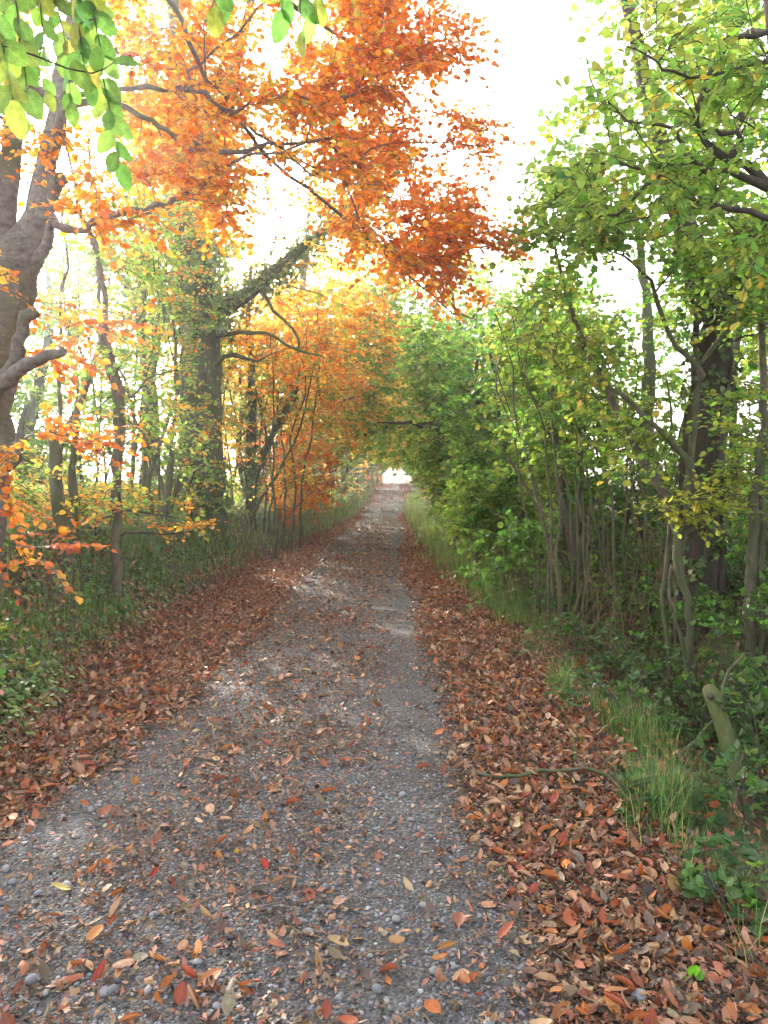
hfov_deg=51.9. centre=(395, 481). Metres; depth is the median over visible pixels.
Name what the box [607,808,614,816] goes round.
fallen leaf
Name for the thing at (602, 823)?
fallen leaf
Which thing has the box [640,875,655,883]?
fallen leaf
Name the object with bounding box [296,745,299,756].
fallen leaf
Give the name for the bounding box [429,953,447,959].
fallen leaf
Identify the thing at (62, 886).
fallen leaf
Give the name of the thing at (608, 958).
fallen leaf
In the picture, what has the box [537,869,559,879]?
fallen leaf
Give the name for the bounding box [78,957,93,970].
fallen leaf
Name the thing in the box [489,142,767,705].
leaning hazel
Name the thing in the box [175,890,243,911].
fallen stick
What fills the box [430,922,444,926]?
fallen leaf
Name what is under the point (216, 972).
fallen leaf
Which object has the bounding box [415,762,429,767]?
fallen leaf
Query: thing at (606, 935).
fallen leaf
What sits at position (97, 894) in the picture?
fallen leaf
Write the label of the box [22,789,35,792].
fallen leaf
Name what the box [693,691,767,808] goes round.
bramble
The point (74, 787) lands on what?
pebble
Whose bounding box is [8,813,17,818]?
fallen leaf
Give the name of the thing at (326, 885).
pebble
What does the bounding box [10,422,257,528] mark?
hedge shrub
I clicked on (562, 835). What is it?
fallen leaf
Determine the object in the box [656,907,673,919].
fallen leaf
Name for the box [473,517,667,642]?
dry stem tangle
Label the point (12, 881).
pebble
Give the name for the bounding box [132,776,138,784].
fallen leaf
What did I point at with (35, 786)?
fallen leaf
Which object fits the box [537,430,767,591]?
back hedge
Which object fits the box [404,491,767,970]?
verge grass
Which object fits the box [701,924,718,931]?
fallen leaf
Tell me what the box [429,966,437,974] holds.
pebble
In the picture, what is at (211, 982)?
fallen leaf
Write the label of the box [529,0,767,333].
maple tree
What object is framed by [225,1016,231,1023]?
fallen leaf
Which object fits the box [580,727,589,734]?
fallen leaf
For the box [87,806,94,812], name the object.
pebble
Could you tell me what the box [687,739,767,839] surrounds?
bramble
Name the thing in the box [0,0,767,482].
sky
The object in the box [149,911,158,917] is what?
pebble
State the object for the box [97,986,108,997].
pebble
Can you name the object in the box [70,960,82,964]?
fallen leaf
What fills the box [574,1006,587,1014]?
fallen leaf
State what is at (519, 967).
pebble
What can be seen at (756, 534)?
slim hazel
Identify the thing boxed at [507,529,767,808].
bank ivy
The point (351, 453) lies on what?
hazel tree
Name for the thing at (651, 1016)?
fallen leaf
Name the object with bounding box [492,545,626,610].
shrub
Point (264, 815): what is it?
fallen leaf
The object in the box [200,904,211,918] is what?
fallen leaf
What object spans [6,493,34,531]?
bramble
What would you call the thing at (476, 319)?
hazel tree
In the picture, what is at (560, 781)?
fallen leaf
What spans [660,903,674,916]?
fallen leaf
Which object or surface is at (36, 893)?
pebble
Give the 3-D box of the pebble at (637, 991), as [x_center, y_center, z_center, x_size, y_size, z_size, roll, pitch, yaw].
[0.710,1.500,2.302,0.054,0.028,0.048,-16,-1,-34]
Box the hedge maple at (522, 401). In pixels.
[457,256,647,627]
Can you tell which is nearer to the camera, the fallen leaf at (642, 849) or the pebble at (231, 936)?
the pebble at (231, 936)
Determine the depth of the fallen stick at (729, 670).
5.12 m
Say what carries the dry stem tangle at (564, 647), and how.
on the ground at (716, 641)
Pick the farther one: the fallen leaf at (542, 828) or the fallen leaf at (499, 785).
the fallen leaf at (499, 785)
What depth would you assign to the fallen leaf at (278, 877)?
2.89 m
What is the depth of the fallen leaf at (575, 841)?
3.19 m
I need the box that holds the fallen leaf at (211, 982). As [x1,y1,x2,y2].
[208,972,214,986]
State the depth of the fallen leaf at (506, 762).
4.08 m
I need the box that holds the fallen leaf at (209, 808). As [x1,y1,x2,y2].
[205,803,214,813]
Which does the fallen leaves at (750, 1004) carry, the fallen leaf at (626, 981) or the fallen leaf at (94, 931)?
the fallen leaf at (626, 981)
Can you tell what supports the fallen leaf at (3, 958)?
on the lane
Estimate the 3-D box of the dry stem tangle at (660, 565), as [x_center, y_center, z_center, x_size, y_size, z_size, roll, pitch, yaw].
[2.700,0.680,8.557,2.728,2.305,2.851,0,0,29]
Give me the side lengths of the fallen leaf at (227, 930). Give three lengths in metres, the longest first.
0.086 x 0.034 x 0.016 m
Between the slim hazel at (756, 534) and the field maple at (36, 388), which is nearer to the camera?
the slim hazel at (756, 534)
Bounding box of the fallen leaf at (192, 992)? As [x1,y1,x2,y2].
[187,984,199,1010]
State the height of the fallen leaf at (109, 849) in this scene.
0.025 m
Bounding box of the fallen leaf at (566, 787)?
[560,786,572,789]
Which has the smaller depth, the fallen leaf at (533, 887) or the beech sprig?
the fallen leaf at (533, 887)
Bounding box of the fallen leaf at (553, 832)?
[550,829,558,835]
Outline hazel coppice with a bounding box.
[95,189,232,524]
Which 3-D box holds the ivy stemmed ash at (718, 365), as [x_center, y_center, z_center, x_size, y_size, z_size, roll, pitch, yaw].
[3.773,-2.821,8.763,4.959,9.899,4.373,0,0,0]
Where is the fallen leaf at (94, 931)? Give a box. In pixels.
[86,922,104,939]
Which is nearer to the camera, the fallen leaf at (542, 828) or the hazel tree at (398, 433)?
the fallen leaf at (542, 828)
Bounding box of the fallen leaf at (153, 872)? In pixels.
[149,866,157,878]
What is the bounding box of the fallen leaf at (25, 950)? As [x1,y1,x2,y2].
[19,948,32,952]
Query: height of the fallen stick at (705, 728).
0.201 m
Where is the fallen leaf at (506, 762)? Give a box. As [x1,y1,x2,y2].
[503,757,510,767]
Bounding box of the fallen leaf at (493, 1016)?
[489,1011,496,1020]
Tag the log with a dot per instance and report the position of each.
(711, 693)
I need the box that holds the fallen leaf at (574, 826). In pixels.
[568,823,577,829]
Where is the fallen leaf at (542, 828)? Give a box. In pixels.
[538,825,551,831]
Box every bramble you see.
[0,621,39,690]
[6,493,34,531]
[511,611,645,686]
[521,585,609,651]
[539,665,720,774]
[561,623,720,715]
[612,762,722,829]
[634,653,767,738]
[673,860,767,949]
[682,831,767,934]
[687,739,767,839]
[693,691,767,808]
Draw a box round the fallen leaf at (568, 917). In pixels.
[563,907,576,926]
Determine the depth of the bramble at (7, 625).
5.32 m
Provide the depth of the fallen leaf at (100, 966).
2.33 m
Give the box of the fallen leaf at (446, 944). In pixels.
[434,941,455,949]
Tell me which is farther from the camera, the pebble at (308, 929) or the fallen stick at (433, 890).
the fallen stick at (433, 890)
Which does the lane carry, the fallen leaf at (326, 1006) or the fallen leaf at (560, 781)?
the fallen leaf at (326, 1006)
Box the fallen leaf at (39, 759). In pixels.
[32,757,44,762]
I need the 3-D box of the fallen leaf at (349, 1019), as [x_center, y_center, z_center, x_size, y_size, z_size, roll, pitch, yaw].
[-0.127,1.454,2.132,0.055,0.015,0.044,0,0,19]
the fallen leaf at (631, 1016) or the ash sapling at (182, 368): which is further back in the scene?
the ash sapling at (182, 368)
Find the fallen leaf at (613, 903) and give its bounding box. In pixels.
[610,899,618,906]
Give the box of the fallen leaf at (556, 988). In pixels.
[549,986,561,990]
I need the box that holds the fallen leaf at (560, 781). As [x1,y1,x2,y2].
[558,776,562,789]
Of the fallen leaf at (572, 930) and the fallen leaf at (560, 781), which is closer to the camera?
the fallen leaf at (572, 930)
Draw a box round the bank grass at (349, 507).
[0,485,374,697]
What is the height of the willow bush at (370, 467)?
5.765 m
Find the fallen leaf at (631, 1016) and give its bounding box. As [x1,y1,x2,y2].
[621,1010,649,1020]
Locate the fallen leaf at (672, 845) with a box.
[668,844,680,847]
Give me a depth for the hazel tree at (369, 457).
41.33 m
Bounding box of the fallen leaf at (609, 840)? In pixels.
[604,834,615,844]
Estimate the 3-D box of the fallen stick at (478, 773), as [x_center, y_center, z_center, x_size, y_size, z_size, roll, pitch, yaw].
[0.767,1.485,3.968,0.816,0.070,0.244,0,0,20]
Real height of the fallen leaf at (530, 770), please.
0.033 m
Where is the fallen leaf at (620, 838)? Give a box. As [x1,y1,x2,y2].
[612,837,625,840]
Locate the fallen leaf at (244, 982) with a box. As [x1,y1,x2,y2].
[237,979,251,984]
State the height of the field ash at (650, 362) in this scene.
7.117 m
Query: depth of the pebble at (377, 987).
2.28 m
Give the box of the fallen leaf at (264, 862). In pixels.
[261,858,268,869]
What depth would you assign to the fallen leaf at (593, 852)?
3.13 m
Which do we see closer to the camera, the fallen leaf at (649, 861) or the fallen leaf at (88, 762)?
the fallen leaf at (649, 861)
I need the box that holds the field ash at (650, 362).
[563,160,767,532]
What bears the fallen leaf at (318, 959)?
on the lane
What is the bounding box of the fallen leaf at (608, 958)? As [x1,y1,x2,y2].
[603,953,613,961]
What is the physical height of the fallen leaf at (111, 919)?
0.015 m
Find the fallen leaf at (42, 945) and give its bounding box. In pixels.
[38,939,47,955]
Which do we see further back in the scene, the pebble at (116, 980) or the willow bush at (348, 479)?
the willow bush at (348, 479)
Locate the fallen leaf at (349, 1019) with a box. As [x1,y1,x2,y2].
[337,1015,360,1023]
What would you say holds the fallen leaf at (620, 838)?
on the fallen leaves at (750, 1004)
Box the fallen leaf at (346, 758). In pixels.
[341,757,350,760]
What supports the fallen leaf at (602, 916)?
on the fallen leaves at (750, 1004)
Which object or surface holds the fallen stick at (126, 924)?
on the lane
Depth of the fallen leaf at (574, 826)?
3.37 m
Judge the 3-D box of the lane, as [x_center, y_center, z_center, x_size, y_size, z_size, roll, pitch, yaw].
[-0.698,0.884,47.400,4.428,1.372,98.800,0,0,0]
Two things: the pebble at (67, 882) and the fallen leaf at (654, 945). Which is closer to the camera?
the fallen leaf at (654, 945)
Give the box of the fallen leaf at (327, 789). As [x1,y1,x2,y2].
[320,786,336,791]
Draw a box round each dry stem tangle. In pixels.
[436,605,744,710]
[450,500,615,596]
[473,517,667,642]
[494,447,751,646]
[513,545,726,677]
[583,495,767,632]
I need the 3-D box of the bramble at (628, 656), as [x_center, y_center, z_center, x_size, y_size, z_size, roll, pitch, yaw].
[1.939,1.473,6.144,1.255,0.721,0.970,0,0,0]
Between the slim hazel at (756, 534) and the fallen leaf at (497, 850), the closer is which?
the fallen leaf at (497, 850)
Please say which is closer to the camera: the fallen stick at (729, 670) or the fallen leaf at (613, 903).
the fallen leaf at (613, 903)
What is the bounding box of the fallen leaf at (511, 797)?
[506,795,518,798]
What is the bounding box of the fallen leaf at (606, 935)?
[599,930,611,939]
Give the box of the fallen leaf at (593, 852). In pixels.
[587,850,600,855]
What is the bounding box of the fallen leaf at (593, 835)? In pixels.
[591,827,596,840]
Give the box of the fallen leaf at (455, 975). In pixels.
[452,969,472,980]
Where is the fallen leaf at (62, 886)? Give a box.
[51,882,70,889]
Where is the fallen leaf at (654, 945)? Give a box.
[647,942,659,948]
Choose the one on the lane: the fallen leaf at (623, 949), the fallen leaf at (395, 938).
the fallen leaf at (395, 938)
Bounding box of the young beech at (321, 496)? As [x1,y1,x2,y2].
[255,421,347,534]
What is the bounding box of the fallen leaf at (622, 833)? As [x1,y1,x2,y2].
[618,828,626,836]
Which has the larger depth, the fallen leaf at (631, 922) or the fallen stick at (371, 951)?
the fallen leaf at (631, 922)
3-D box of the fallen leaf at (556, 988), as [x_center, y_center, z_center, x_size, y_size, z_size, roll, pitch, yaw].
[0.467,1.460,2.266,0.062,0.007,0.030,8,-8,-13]
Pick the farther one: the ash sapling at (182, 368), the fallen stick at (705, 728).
the ash sapling at (182, 368)
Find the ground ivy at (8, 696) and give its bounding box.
[0,511,244,754]
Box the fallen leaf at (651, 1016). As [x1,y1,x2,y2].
[643,1007,657,1023]
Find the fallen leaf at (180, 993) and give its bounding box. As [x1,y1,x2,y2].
[174,981,186,1004]
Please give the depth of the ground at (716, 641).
6.73 m
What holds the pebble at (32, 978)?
on the lane
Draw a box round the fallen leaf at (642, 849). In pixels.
[636,846,648,855]
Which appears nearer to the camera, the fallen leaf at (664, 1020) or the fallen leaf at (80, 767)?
the fallen leaf at (664, 1020)
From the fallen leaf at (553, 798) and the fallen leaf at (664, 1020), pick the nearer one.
the fallen leaf at (664, 1020)
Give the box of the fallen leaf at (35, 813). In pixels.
[32,808,39,818]
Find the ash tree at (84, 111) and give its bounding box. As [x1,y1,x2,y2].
[56,95,244,499]
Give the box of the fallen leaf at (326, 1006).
[321,999,331,1018]
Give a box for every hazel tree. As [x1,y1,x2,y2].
[226,323,396,500]
[320,260,583,508]
[328,233,557,517]
[349,282,505,512]
[359,404,436,507]
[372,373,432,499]
[375,460,427,492]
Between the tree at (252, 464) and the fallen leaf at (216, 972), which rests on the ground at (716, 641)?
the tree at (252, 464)
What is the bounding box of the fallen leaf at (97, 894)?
[90,890,104,896]
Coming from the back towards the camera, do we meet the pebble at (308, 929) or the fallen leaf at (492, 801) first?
the fallen leaf at (492, 801)
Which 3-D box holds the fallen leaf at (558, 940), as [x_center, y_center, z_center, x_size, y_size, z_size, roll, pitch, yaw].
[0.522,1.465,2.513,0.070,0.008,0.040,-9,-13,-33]
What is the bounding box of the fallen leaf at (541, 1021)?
[529,1018,551,1023]
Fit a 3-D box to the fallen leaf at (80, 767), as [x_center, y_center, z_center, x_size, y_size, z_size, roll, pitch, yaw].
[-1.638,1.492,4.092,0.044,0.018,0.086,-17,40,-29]
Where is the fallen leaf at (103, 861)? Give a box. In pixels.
[98,858,111,868]
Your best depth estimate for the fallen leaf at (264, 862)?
3.00 m
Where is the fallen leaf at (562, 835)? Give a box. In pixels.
[558,828,568,839]
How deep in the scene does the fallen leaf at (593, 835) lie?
3.29 m
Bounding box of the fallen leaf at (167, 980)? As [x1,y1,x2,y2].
[159,974,173,992]
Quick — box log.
[702,684,743,781]
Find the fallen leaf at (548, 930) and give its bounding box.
[543,927,559,933]
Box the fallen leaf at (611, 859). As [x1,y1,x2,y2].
[606,857,619,861]
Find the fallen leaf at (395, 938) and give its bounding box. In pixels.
[386,934,404,942]
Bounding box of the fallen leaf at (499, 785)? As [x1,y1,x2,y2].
[491,782,504,789]
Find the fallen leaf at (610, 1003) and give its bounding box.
[604,989,620,1015]
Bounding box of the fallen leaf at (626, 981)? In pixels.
[611,974,635,990]
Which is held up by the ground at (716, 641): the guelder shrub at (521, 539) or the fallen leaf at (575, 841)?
the guelder shrub at (521, 539)
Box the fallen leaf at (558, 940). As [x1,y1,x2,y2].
[551,938,565,944]
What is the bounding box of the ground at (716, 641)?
[0,481,767,910]
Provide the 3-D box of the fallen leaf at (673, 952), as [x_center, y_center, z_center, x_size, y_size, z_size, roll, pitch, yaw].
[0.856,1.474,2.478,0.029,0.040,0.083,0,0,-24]
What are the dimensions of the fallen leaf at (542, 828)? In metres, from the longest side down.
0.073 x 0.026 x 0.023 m
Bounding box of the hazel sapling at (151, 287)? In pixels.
[20,133,218,601]
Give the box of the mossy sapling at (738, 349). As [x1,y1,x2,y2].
[691,275,767,558]
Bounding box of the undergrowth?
[7,471,767,764]
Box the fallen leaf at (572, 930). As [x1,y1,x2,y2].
[563,924,580,934]
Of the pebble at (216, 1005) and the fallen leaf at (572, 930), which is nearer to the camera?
the pebble at (216, 1005)
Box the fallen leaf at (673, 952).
[658,947,677,956]
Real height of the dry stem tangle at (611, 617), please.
1.204 m
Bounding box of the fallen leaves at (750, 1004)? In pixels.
[0,482,767,1023]
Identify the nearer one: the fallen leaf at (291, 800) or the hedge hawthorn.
the fallen leaf at (291, 800)
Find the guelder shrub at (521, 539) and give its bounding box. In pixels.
[441,507,567,613]
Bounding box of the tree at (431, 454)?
[376,312,509,556]
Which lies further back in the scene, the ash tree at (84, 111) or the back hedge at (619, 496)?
the ash tree at (84, 111)
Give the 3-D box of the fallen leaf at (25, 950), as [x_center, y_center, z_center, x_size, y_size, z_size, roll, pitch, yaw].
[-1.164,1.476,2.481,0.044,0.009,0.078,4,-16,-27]
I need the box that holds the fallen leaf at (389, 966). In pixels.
[379,962,399,971]
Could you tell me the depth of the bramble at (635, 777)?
3.66 m
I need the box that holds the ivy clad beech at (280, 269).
[115,0,429,539]
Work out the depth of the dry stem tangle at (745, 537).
8.05 m
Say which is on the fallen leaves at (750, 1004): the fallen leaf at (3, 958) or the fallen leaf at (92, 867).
the fallen leaf at (92, 867)
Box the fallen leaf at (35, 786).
[30,784,38,789]
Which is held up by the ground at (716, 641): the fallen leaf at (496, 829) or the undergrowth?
the undergrowth
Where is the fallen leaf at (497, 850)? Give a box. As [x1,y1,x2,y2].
[490,847,505,854]
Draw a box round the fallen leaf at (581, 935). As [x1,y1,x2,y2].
[577,928,591,939]
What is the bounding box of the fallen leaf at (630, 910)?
[627,905,632,915]
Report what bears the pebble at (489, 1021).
on the lane
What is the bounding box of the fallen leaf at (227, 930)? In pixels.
[224,927,235,932]
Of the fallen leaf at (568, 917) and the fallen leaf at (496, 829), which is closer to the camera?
the fallen leaf at (568, 917)
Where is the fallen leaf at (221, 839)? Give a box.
[218,834,227,842]
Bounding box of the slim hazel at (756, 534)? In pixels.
[679,198,767,656]
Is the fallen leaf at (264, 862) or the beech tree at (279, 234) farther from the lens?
the beech tree at (279, 234)
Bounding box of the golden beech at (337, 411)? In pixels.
[223,194,410,502]
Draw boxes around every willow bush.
[297,381,367,499]
[310,422,376,501]
[312,455,372,492]
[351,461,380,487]
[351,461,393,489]
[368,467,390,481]
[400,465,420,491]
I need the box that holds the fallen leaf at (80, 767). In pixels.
[75,762,84,773]
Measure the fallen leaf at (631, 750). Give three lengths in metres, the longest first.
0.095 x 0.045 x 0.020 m
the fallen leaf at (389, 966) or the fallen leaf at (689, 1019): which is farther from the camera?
the fallen leaf at (389, 966)
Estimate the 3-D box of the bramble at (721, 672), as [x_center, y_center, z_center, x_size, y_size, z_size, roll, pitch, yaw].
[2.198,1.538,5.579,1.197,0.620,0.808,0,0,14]
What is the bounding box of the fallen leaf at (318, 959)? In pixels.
[315,949,322,977]
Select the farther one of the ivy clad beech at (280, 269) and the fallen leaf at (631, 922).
the ivy clad beech at (280, 269)
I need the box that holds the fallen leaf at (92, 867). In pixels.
[85,862,97,873]
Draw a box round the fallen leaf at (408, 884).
[404,877,414,890]
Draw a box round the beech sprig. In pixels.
[10,471,225,564]
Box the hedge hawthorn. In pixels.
[429,307,579,581]
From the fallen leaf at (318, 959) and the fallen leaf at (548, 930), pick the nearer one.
the fallen leaf at (318, 959)
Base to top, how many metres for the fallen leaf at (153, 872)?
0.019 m
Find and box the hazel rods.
[467,262,648,649]
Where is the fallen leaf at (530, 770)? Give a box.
[526,766,539,774]
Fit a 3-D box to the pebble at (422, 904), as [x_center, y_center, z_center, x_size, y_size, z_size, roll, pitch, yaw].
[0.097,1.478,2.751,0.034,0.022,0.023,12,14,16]
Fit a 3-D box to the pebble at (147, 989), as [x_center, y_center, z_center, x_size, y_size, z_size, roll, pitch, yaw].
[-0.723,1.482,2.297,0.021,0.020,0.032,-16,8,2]
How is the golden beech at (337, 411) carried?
on the ground at (716, 641)
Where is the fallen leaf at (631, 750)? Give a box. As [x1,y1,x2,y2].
[625,748,640,752]
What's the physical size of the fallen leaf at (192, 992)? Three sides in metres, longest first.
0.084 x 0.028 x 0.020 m
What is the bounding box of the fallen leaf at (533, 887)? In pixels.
[529,882,538,893]
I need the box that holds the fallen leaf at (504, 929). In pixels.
[496,921,513,939]
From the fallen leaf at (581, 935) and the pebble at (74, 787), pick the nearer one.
the fallen leaf at (581, 935)
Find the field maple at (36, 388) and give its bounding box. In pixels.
[10,218,173,497]
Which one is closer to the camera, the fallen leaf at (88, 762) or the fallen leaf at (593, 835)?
the fallen leaf at (593, 835)
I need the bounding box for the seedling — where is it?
[679,965,704,980]
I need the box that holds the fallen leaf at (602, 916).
[599,908,606,923]
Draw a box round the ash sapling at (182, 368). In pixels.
[62,183,213,517]
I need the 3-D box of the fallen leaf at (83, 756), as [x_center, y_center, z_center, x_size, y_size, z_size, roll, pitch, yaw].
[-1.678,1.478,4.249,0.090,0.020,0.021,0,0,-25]
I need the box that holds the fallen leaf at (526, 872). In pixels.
[517,869,533,877]
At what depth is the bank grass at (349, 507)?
9.39 m
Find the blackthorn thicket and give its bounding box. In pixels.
[220,317,344,558]
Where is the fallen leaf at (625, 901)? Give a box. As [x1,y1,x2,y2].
[620,897,629,916]
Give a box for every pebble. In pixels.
[2,864,9,872]
[8,878,16,884]
[24,973,42,985]
[33,890,41,896]
[42,989,49,996]
[63,880,71,886]
[70,785,77,789]
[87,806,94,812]
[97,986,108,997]
[107,984,118,996]
[113,977,120,982]
[144,985,151,994]
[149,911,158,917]
[192,958,202,965]
[212,1002,220,1009]
[226,931,235,938]
[303,928,314,935]
[322,882,329,891]
[335,994,341,999]
[372,983,381,993]
[392,915,400,922]
[399,791,405,796]
[419,901,425,907]
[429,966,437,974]
[483,1017,494,1023]
[516,964,526,970]
[630,988,646,1002]
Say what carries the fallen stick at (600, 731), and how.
on the fallen leaves at (750, 1004)
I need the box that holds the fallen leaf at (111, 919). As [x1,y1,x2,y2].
[108,915,116,925]
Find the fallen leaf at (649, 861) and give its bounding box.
[641,857,652,867]
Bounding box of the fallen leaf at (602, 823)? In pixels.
[598,818,605,826]
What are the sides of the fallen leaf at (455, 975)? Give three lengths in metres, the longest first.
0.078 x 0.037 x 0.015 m
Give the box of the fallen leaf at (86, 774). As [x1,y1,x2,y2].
[78,770,92,776]
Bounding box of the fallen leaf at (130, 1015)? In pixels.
[118,1012,142,1021]
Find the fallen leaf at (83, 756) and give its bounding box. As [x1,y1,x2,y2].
[76,754,90,757]
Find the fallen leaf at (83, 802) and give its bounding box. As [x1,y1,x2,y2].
[80,799,88,804]
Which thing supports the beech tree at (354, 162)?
on the ground at (716, 641)
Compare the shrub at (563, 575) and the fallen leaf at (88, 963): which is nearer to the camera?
the fallen leaf at (88, 963)
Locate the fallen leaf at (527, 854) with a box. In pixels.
[523,850,531,858]
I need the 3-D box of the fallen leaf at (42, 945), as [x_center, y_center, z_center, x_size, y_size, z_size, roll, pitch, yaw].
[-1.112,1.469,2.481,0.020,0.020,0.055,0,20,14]
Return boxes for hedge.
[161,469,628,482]
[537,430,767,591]
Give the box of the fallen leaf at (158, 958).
[153,955,165,960]
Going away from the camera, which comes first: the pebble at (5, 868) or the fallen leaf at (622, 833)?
the pebble at (5, 868)
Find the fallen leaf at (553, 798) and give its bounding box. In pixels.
[550,792,557,804]
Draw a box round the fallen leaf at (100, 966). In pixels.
[91,959,104,983]
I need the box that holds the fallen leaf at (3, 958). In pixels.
[0,954,6,960]
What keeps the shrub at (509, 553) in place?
on the ground at (716, 641)
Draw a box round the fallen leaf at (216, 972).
[197,968,222,985]
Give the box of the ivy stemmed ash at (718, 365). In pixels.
[516,0,767,660]
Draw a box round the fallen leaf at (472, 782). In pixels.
[470,778,474,786]
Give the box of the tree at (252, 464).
[222,266,317,530]
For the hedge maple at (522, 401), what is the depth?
9.87 m
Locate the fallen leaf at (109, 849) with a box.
[104,844,117,852]
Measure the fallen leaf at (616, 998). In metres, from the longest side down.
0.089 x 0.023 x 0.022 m
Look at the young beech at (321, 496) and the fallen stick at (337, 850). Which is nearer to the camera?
the fallen stick at (337, 850)
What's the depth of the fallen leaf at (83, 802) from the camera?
3.67 m
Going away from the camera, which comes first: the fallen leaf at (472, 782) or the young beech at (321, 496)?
the fallen leaf at (472, 782)
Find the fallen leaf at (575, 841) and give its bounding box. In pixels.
[565,839,580,843]
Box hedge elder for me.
[426,453,555,571]
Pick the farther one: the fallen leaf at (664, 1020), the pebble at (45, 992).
the pebble at (45, 992)
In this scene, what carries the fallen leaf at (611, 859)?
on the fallen leaves at (750, 1004)
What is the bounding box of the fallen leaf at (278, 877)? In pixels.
[272,874,284,881]
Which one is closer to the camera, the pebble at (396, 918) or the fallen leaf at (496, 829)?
the pebble at (396, 918)
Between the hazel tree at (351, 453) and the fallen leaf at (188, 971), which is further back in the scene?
the hazel tree at (351, 453)
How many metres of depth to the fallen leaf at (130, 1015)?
2.15 m
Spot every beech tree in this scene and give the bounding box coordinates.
[0,0,542,605]
[158,194,406,496]
[226,255,421,492]
[321,386,409,497]
[338,457,393,490]
[345,334,527,475]
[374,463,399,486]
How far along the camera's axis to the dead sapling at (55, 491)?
7.60 m
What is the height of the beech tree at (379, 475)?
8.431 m
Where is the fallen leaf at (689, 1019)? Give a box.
[677,1016,702,1023]
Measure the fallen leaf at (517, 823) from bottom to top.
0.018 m
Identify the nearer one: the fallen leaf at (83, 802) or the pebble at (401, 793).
the fallen leaf at (83, 802)
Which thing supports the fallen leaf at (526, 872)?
on the fallen leaves at (750, 1004)
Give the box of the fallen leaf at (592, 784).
[585,782,596,786]
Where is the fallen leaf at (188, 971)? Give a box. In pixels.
[180,964,197,978]
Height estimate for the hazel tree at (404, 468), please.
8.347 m
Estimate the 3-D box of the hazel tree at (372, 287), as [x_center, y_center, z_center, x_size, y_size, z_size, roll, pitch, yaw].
[1.688,-2.754,24.800,8.107,9.628,5.608,0,0,-14]
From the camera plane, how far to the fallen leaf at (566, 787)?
3.80 m
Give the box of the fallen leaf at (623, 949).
[611,943,630,954]
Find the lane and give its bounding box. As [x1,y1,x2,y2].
[0,483,767,1023]
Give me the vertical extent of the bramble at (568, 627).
0.590 m
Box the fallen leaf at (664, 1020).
[658,1017,674,1023]
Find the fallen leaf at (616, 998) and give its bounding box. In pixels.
[602,991,630,1010]
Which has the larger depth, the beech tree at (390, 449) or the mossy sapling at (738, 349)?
the beech tree at (390, 449)
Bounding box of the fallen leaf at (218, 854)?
[216,849,221,858]
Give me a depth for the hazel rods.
8.40 m
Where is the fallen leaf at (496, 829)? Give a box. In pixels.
[492,823,501,835]
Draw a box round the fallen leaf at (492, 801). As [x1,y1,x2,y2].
[487,799,501,803]
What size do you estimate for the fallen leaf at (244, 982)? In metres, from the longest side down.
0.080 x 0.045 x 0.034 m
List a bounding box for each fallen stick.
[94,910,171,938]
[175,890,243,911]
[276,924,331,943]
[314,948,424,962]
[320,848,357,856]
[432,876,452,891]
[464,767,630,801]
[596,703,655,734]
[677,720,712,758]
[721,652,745,707]
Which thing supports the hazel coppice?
on the ground at (716, 641)
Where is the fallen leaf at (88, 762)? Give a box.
[82,760,95,764]
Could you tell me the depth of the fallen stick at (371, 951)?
2.47 m
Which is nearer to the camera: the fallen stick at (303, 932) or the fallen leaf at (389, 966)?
the fallen leaf at (389, 966)
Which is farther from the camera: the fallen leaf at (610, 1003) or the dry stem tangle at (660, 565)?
the dry stem tangle at (660, 565)
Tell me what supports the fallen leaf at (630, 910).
on the fallen leaves at (750, 1004)
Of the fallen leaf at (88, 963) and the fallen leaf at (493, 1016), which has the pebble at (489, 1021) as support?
the fallen leaf at (493, 1016)
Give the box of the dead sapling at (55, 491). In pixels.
[9,347,155,568]
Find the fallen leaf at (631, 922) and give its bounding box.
[627,914,634,933]
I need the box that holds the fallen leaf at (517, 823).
[513,820,520,826]
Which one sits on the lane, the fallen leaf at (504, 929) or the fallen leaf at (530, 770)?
the fallen leaf at (504, 929)
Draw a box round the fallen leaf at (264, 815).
[262,810,266,822]
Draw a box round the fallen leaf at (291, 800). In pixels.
[285,797,300,804]

